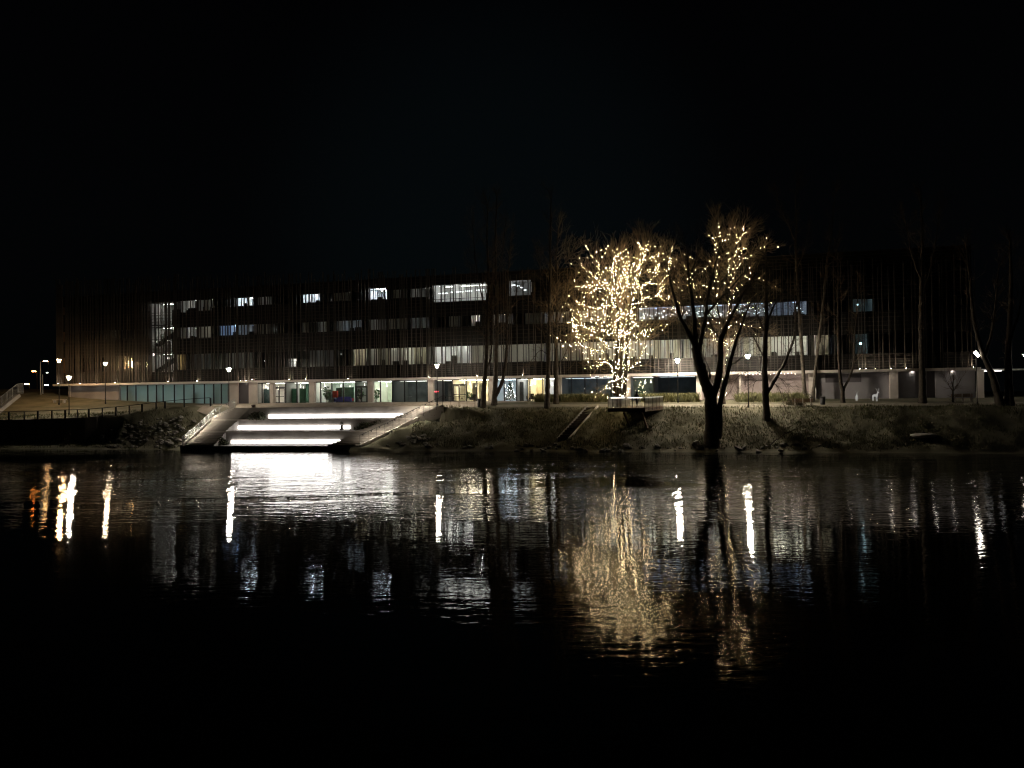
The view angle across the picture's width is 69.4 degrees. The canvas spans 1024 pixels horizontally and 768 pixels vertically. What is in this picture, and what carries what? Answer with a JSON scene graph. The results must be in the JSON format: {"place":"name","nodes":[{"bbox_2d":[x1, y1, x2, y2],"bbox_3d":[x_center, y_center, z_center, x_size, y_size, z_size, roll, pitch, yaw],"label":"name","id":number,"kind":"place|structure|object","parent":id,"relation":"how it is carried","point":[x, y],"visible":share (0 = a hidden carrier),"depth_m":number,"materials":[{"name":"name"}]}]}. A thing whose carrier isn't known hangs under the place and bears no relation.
{"place":"outdoors","nodes":[
{"label":"outdoors","id":0,"kind":"place"},
{"bbox_2d":[187,401,526,415],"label":"pavement","id":1,"kind":"structure","parent":0,"point":[206,409],"depth_m":99.65,"materials":[{"name":"grey concrete"}]},
{"bbox_2d":[434,363,439,405],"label":"street lamp","id":2,"kind":"object","parent":1,"relation":"on","point":[436,364],"visible":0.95,"depth_m":95.44,"materials":[{"name":"metal"}]},
{"bbox_2d":[0,449,1023,767],"bbox_3d":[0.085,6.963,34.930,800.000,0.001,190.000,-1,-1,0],"label":"river water","id":3,"kind":"structure","parent":0,"point":[362,609],"depth_m":22.39,"materials":[{"name":"black liquid"}]},
{"bbox_2d":[0,389,1023,453],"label":"ground","id":4,"kind":"structure","parent":0,"point":[33,401],"depth_m":83.90,"materials":[{"name":"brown plant"}]},
{"bbox_2d":[0,394,20,412],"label":"ramp edge","id":5,"kind":"object","parent":4,"relation":"on","point":[9,402],"visible":1,"depth_m":104.32,"materials":[{"name":"concrete"}]},
{"bbox_2d":[1,383,22,404],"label":"ramp railing","id":6,"kind":"object","parent":5,"relation":"on","point":[19,388],"visible":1,"depth_m":105.73,"materials":[{"name":"metal"}]},
{"bbox_2d":[0,416,97,441],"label":"retaining wall","id":7,"kind":"structure","parent":4,"relation":"on","point":[51,430],"depth_m":97.86,"materials":[{"name":"stone"}]},
{"bbox_2d":[102,361,107,403],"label":"street lamp","id":8,"kind":"object","parent":4,"relation":"on","point":[105,362],"visible":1,"depth_m":112.96,"materials":[{"name":"metal"}]},
{"bbox_2d":[4,397,211,419],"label":"fence","id":9,"kind":"object","parent":4,"relation":"on","point":[98,408],"visible":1,"depth_m":97.99,"materials":[{"name":"metal"}]},
{"bbox_2d":[0,407,220,448],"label":"grass","id":10,"kind":"structure","parent":4,"relation":"on","point":[69,414],"depth_m":96.60,"materials":[{"name":"plant"}]},
{"bbox_2d":[180,405,443,450],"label":"terraced steps","id":11,"kind":"structure","parent":4,"relation":"on","point":[297,429],"depth_m":90.62,"materials":[{"name":"concrete"}]},
{"bbox_2d":[182,399,234,445],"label":"stair railing","id":12,"kind":"object","parent":11,"relation":"on","point":[192,432],"visible":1,"depth_m":92.40,"materials":[{"name":"metal"}]},
{"bbox_2d":[217,436,228,445],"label":"shrub","id":13,"kind":"object","parent":11,"relation":"on","point":[222,441],"visible":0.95,"depth_m":89.82,"materials":[{"name":"green plant"}]},
{"bbox_2d":[247,410,265,419],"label":"shrub","id":14,"kind":"object","parent":11,"relation":"on","point":[257,416],"visible":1,"depth_m":92.62,"materials":[{"name":"green plant"}]},
{"bbox_2d":[354,420,380,429],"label":"shrub","id":15,"kind":"object","parent":11,"relation":"on","point":[367,425],"visible":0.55,"depth_m":89.73,"materials":[{"name":"green plant"}]},
{"bbox_2d":[360,396,474,439],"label":"stair railing","id":16,"kind":"object","parent":11,"relation":"on","point":[412,411],"visible":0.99,"depth_m":89.60,"materials":[{"name":"metal"}]},
{"bbox_2d":[452,185,508,407],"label":"bare tree","id":17,"kind":"object","parent":4,"relation":"on","point":[485,366],"visible":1,"depth_m":91.81,"materials":[{"name":"brown plant"}]},
{"bbox_2d":[483,185,538,405],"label":"bare tree","id":18,"kind":"object","parent":4,"relation":"on","point":[496,392],"visible":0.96,"depth_m":94.29,"materials":[{"name":"brown plant"}]},
{"bbox_2d":[53,244,1023,403],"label":"office building","id":19,"kind":"structure","parent":4,"relation":"on","point":[392,339],"depth_m":102.98,"materials":[{"name":"paint"}]},
{"bbox_2d":[69,357,74,372],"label":"window","id":20,"kind":"structure","parent":19,"relation":"in","point":[71,357],"depth_m":120.39,"materials":[{"name":"black glass"}]},
{"bbox_2d":[69,331,82,341],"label":"window","id":21,"kind":"structure","parent":19,"relation":"in","point":[80,331],"depth_m":120.36,"materials":[{"name":"black glass"}]},
{"bbox_2d":[80,306,91,313],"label":"window","id":22,"kind":"structure","parent":19,"relation":"in","point":[80,306],"depth_m":119.82,"materials":[{"name":"black glass"}]},
{"bbox_2d":[80,357,92,371],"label":"window","id":23,"kind":"structure","parent":19,"relation":"in","point":[80,357],"depth_m":119.69,"materials":[{"name":"black glass"}]},
{"bbox_2d":[83,331,99,340],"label":"window","id":24,"kind":"structure","parent":19,"relation":"in","point":[83,331],"depth_m":119.54,"materials":[{"name":"black glass"}]},
{"bbox_2d":[94,356,106,371],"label":"window","id":25,"kind":"structure","parent":19,"relation":"in","point":[103,356],"depth_m":118.89,"materials":[{"name":"black glass"}]},
{"bbox_2d":[102,330,115,339],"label":"window","id":26,"kind":"structure","parent":19,"relation":"in","point":[103,330],"depth_m":118.44,"materials":[{"name":"black glass"}]},
{"bbox_2d":[110,356,118,371],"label":"window","id":27,"kind":"structure","parent":19,"relation":"in","point":[110,356],"depth_m":118.12,"materials":[{"name":"black glass"}]},
{"bbox_2d":[121,385,126,400],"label":"window","id":28,"kind":"structure","parent":19,"relation":"in","point":[123,387],"depth_m":118.47,"materials":[{"name":"teal glass"}]},
{"bbox_2d":[118,329,131,339],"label":"window","id":29,"kind":"structure","parent":19,"relation":"in","point":[125,331],"depth_m":117.69,"materials":[{"name":"black glass"}]},
{"bbox_2d":[121,303,133,311],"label":"window","id":30,"kind":"structure","parent":19,"relation":"in","point":[130,303],"depth_m":117.66,"materials":[{"name":"black glass"}]},
{"bbox_2d":[121,356,134,370],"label":"window","id":31,"kind":"structure","parent":19,"relation":"in","point":[125,357],"depth_m":117.60,"materials":[{"name":"black glass"}]},
{"bbox_2d":[127,385,135,400],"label":"window","id":32,"kind":"structure","parent":19,"relation":"in","point":[131,389],"depth_m":118.09,"materials":[{"name":"teal glass"}]},
{"bbox_2d":[136,385,147,401],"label":"window","id":33,"kind":"structure","parent":19,"relation":"in","point":[141,390],"depth_m":117.51,"materials":[{"name":"teal glass"}]},
{"bbox_2d":[148,385,156,401],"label":"window","id":34,"kind":"structure","parent":19,"relation":"in","point":[152,392],"depth_m":117.00,"materials":[{"name":"teal glass"}]},
{"bbox_2d":[156,385,162,401],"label":"window","id":35,"kind":"structure","parent":19,"relation":"in","point":[159,388],"depth_m":116.63,"materials":[{"name":"teal glass"}]},
{"bbox_2d":[152,354,172,370],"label":"window","id":36,"kind":"structure","parent":19,"relation":"in","point":[152,354],"depth_m":115.49,"materials":[{"name":"black glass"}]},
{"bbox_2d":[163,384,174,402],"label":"window","id":37,"kind":"structure","parent":19,"relation":"in","point":[168,390],"depth_m":116.17,"materials":[{"name":"teal glass"}]},
{"bbox_2d":[174,384,183,402],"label":"window","id":38,"kind":"structure","parent":19,"relation":"in","point":[178,388],"depth_m":115.64,"materials":[{"name":"teal glass"}]},
{"bbox_2d":[184,384,193,402],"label":"window","id":39,"kind":"structure","parent":19,"relation":"in","point":[188,388],"depth_m":115.13,"materials":[{"name":"teal glass"}]},
{"bbox_2d":[194,384,204,402],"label":"window","id":40,"kind":"structure","parent":19,"relation":"in","point":[199,389],"depth_m":114.62,"materials":[{"name":"teal glass"}]},
{"bbox_2d":[194,353,212,369],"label":"window","id":41,"kind":"structure","parent":19,"relation":"in","point":[202,353],"depth_m":113.54,"materials":[{"name":"clear glass"}]},
{"bbox_2d":[204,384,213,403],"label":"window","id":42,"kind":"structure","parent":19,"relation":"in","point":[209,388],"depth_m":114.15,"materials":[{"name":"teal glass"}]},
{"bbox_2d":[214,384,221,403],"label":"window","id":43,"kind":"structure","parent":19,"relation":"in","point":[217,387],"depth_m":113.73,"materials":[{"name":"teal glass"}]},
{"bbox_2d":[221,383,228,403],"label":"window","id":44,"kind":"structure","parent":19,"relation":"in","point":[224,387],"depth_m":113.37,"materials":[{"name":"teal glass"}]},
{"bbox_2d":[266,351,286,367],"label":"window","id":45,"kind":"structure","parent":19,"relation":"in","point":[269,351],"depth_m":110.13,"materials":[{"name":"clear glass"}]},
{"bbox_2d":[308,350,333,366],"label":"window","id":46,"kind":"structure","parent":19,"relation":"in","point":[308,350],"depth_m":108.10,"materials":[{"name":"black glass"}]},
{"bbox_2d":[322,386,330,401],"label":"potted plant","id":47,"kind":"object","parent":19,"relation":"on","point":[325,394],"visible":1,"depth_m":111.38,"materials":[{"name":"green plant"}]},
{"bbox_2d":[334,397,351,401],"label":"sofa","id":48,"kind":"object","parent":19,"relation":"on","point":[340,399],"visible":1,"depth_m":110.38,"materials":[{"name":"blue fabric"}]},
{"bbox_2d":[374,389,379,401],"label":"potted plant","id":49,"kind":"object","parent":19,"relation":"on","point":[376,393],"visible":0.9,"depth_m":109.10,"materials":[{"name":"green plant"}]},
{"bbox_2d":[399,347,427,364],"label":"window","id":50,"kind":"structure","parent":19,"relation":"in","point":[402,347],"depth_m":104.39,"materials":[{"name":"clear glass"}]},
{"bbox_2d":[433,345,469,363],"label":"window","id":51,"kind":"structure","parent":19,"relation":"in","point":[468,345],"depth_m":102.67,"materials":[{"name":"clear glass"}]},
{"bbox_2d":[434,282,486,302],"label":"window","id":52,"kind":"structure","parent":19,"relation":"in","point":[484,282],"depth_m":102.47,"materials":[{"name":"clear glass"}]},
{"bbox_2d":[466,379,476,400],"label":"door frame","id":53,"kind":"structure","parent":19,"relation":"in","point":[470,379],"depth_m":104.19,"materials":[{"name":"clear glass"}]},
{"bbox_2d":[503,381,515,400],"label":"christmas tree","id":54,"kind":"object","parent":19,"relation":"on","point":[510,386],"visible":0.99,"depth_m":103.67,"materials":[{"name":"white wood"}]},
{"bbox_2d":[513,313,523,324],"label":"window","id":55,"kind":"structure","parent":19,"relation":"in","point":[513,313],"depth_m":100.10,"materials":[{"name":"clear glass"}]},
{"bbox_2d":[508,343,544,361],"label":"window","id":56,"kind":"structure","parent":19,"relation":"in","point":[534,343],"depth_m":99.42,"materials":[{"name":"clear glass"}]},
{"bbox_2d":[530,378,542,400],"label":"window","id":57,"kind":"structure","parent":19,"relation":"in","point":[530,378],"depth_m":101.85,"materials":[{"name":"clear glass"}]},
{"bbox_2d":[546,342,579,360],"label":"window","id":58,"kind":"structure","parent":19,"relation":"in","point":[566,342],"depth_m":98.07,"materials":[{"name":"clear glass"}]},
{"bbox_2d":[581,341,614,360],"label":"window","id":59,"kind":"structure","parent":19,"relation":"in","point":[600,341],"depth_m":96.92,"materials":[{"name":"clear glass"}]},
{"bbox_2d":[641,339,680,358],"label":"window","id":60,"kind":"structure","parent":19,"relation":"in","point":[666,339],"depth_m":94.81,"materials":[{"name":"grey glass"}]},
{"bbox_2d":[743,335,806,356],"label":"window","id":61,"kind":"structure","parent":19,"relation":"in","point":[798,335],"depth_m":90.90,"materials":[{"name":"clear glass"}]},
{"bbox_2d":[777,300,806,315],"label":"window","id":62,"kind":"structure","parent":19,"relation":"in","point":[800,300],"depth_m":90.91,"materials":[{"name":"black glass"}]},
{"bbox_2d":[808,300,828,313],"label":"window","id":63,"kind":"structure","parent":19,"relation":"in","point":[819,300],"depth_m":89.90,"materials":[{"name":"black glass"}]},
{"bbox_2d":[830,299,850,312],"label":"window","id":64,"kind":"structure","parent":19,"relation":"in","point":[843,299],"depth_m":89.14,"materials":[{"name":"black metal"}]},
{"bbox_2d":[840,334,851,354],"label":"window","id":65,"kind":"structure","parent":19,"relation":"in","point":[840,334],"depth_m":89.03,"materials":[{"name":"black glass"}]},
{"bbox_2d":[852,298,872,311],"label":"window","id":66,"kind":"structure","parent":19,"relation":"in","point":[867,298],"depth_m":88.42,"materials":[{"name":"black metal"}]},
{"bbox_2d":[852,264,878,275],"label":"window","id":67,"kind":"structure","parent":19,"relation":"in","point":[861,264],"depth_m":88.51,"materials":[{"name":"black metal"}]},
{"bbox_2d":[868,333,891,353],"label":"window","id":68,"kind":"structure","parent":19,"relation":"in","point":[868,333],"depth_m":88.01,"materials":[{"name":"black glass"}]},
{"bbox_2d":[880,262,907,274],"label":"window","id":69,"kind":"structure","parent":19,"relation":"in","point":[898,262],"depth_m":87.76,"materials":[{"name":"black glass"}]},
{"bbox_2d":[893,332,916,352],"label":"window","id":70,"kind":"structure","parent":19,"relation":"in","point":[897,332],"depth_m":87.39,"materials":[{"name":"black glass"}]},
{"bbox_2d":[917,331,941,352],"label":"window","id":71,"kind":"structure","parent":19,"relation":"in","point":[930,331],"depth_m":86.61,"materials":[{"name":"black glass"}]},
{"bbox_2d":[936,294,965,308],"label":"window","id":72,"kind":"structure","parent":19,"relation":"in","point":[962,294],"depth_m":86.12,"materials":[{"name":"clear glass"}]},
{"bbox_2d":[937,259,964,271],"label":"window","id":73,"kind":"structure","parent":19,"relation":"in","point":[955,259],"depth_m":86.04,"materials":[{"name":"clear glass"}]},
{"bbox_2d":[943,330,966,351],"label":"window","id":74,"kind":"structure","parent":19,"relation":"in","point":[963,330],"depth_m":85.83,"materials":[{"name":"black glass"}]},
{"bbox_2d":[520,172,571,408],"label":"bare tree","id":75,"kind":"object","parent":4,"relation":"on","point":[547,381],"visible":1,"depth_m":90.13,"materials":[{"name":"brown plant"}]},
{"bbox_2d":[533,207,602,403],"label":"bare tree","id":76,"kind":"object","parent":4,"relation":"on","point":[556,379],"visible":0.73,"depth_m":93.70,"materials":[{"name":"brown plant"}]},
{"bbox_2d":[533,393,608,401],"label":"reeds","id":77,"kind":"object","parent":4,"relation":"on","point":[574,397],"visible":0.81,"depth_m":94.51,"materials":[{"name":"green plant"}]},
{"bbox_2d":[557,405,598,441],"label":"bank stair","id":78,"kind":"object","parent":4,"relation":"on","point":[569,430],"visible":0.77,"depth_m":85.37,"materials":[{"name":"concrete"}]},
{"bbox_2d":[548,217,689,407],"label":"glowing tree","id":79,"kind":"object","parent":4,"relation":"on","point":[618,321],"visible":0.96,"depth_m":87.24,"materials":[{"name":"yellow plant"}]},
{"bbox_2d":[557,248,669,391],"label":"string lights","id":80,"kind":"object","parent":79,"relation":"attached to","point":[630,316],"visible":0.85,"depth_m":87.24},
{"bbox_2d":[608,396,662,428],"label":"viewing platform","id":81,"kind":"structure","parent":4,"relation":"on","point":[632,408],"depth_m":81.04,"materials":[{"name":"metal"}]},
{"bbox_2d":[637,380,645,398],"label":"christmas tree","id":82,"kind":"object","parent":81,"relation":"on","point":[641,389],"visible":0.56,"depth_m":95.17,"materials":[{"name":"green plant"}]},
{"bbox_2d":[638,392,700,401],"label":"reeds","id":83,"kind":"object","parent":4,"relation":"on","point":[684,397],"visible":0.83,"depth_m":91.21,"materials":[{"name":"green plant"}]},
{"bbox_2d":[675,357,680,402],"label":"street lamp","id":84,"kind":"object","parent":4,"relation":"on","point":[677,359],"visible":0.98,"depth_m":90.47,"materials":[{"name":"metal"}]},
{"bbox_2d":[694,444,704,449],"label":"rock","id":85,"kind":"object","parent":4,"relation":"on","point":[700,447],"visible":1,"depth_m":78.23,"materials":[{"name":"grey stone"}]},
{"bbox_2d":[410,406,998,451],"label":"fallen leaves","id":86,"kind":"object","parent":4,"relation":"on","point":[721,438],"depth_m":81.16,"materials":[{"name":"brown plant"}]},
{"bbox_2d":[650,220,776,446],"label":"bare tree","id":87,"kind":"object","parent":4,"relation":"on","point":[713,423],"visible":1,"depth_m":78.62,"materials":[{"name":"brown plant"}]},
{"bbox_2d":[645,195,787,403],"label":"glowing tree","id":88,"kind":"object","parent":4,"relation":"on","point":[726,238],"visible":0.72,"depth_m":87.13,"materials":[{"name":"brown plant"}]},
{"bbox_2d":[744,353,750,407],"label":"street lamp","id":89,"kind":"object","parent":4,"relation":"on","point":[747,355],"visible":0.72,"depth_m":84.93,"materials":[{"name":"metal"}]},
{"bbox_2d":[718,238,813,421],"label":"bare tree","id":90,"kind":"object","parent":4,"relation":"on","point":[766,390],"visible":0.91,"depth_m":82.10,"materials":[{"name":"brown plant"}]},
{"bbox_2d":[732,391,810,401],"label":"hedge","id":91,"kind":"object","parent":4,"relation":"on","point":[773,397],"visible":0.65,"depth_m":88.40,"materials":[{"name":"green plant"}]},
{"bbox_2d":[765,164,818,395],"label":"birch tree","id":92,"kind":"object","parent":4,"relation":"on","point":[799,318],"visible":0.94,"depth_m":87.76,"materials":[{"name":"plant"}]},
{"bbox_2d":[783,397,805,405],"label":"park bench","id":93,"kind":"object","parent":4,"relation":"on","point":[793,403],"visible":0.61,"depth_m":84.83,"materials":[{"name":"brown wood"}]},
{"bbox_2d":[792,398,812,407],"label":"park bench","id":94,"kind":"object","parent":4,"relation":"on","point":[802,400],"visible":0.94,"depth_m":84.20,"materials":[{"name":"brown wood"}]},
{"bbox_2d":[809,173,850,401],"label":"birch tree","id":95,"kind":"object","parent":4,"relation":"on","point":[819,340],"visible":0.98,"depth_m":86.91,"materials":[{"name":"plant"}]},
{"bbox_2d":[819,231,883,402],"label":"bare tree","id":96,"kind":"object","parent":4,"relation":"on","point":[842,394],"visible":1,"depth_m":85.37,"materials":[{"name":"brown plant"}]},
{"bbox_2d":[885,170,958,403],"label":"bare tree","id":97,"kind":"object","parent":4,"relation":"on","point":[922,398],"visible":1,"depth_m":82.53,"materials":[{"name":"brown plant"}]},
{"bbox_2d":[910,431,936,437],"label":"stone slab","id":98,"kind":"structure","parent":4,"relation":"on","point":[923,434],"depth_m":75.10,"materials":[{"name":"stone"}]},
{"bbox_2d":[939,363,965,401],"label":"young tree","id":99,"kind":"object","parent":4,"relation":"on","point":[953,389],"visible":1,"depth_m":82.41,"materials":[{"name":"brown plant"}]},
{"bbox_2d":[951,393,972,401],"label":"park bench","id":100,"kind":"object","parent":4,"relation":"on","point":[970,395],"visible":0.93,"depth_m":82.68,"materials":[{"name":"brown wood"}]},
{"bbox_2d":[971,350,979,404],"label":"street lamp","id":101,"kind":"object","parent":4,"relation":"on","point":[975,353],"visible":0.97,"depth_m":80.46,"materials":[{"name":"metal"}]},
{"bbox_2d":[945,226,1021,406],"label":"bare tree","id":102,"kind":"object","parent":4,"relation":"on","point":[998,397],"visible":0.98,"depth_m":80.10,"materials":[{"name":"brown plant"}]},
{"bbox_2d":[982,224,1023,405],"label":"bare tree","id":103,"kind":"object","parent":4,"relation":"on","point":[1008,383],"visible":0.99,"depth_m":79.61,"materials":[{"name":"brown plant"}]},
{"bbox_2d":[0,0,1023,391],"label":"sky","id":104,"kind":"structure","parent":0,"point":[139,138],"materials":[{"name":"black"}]},
{"bbox_2d":[496,402,1023,406],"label":"path","id":105,"kind":"structure","parent":0,"point":[759,405],"depth_m":85.10,"materials":[{"name":"grey concrete"}]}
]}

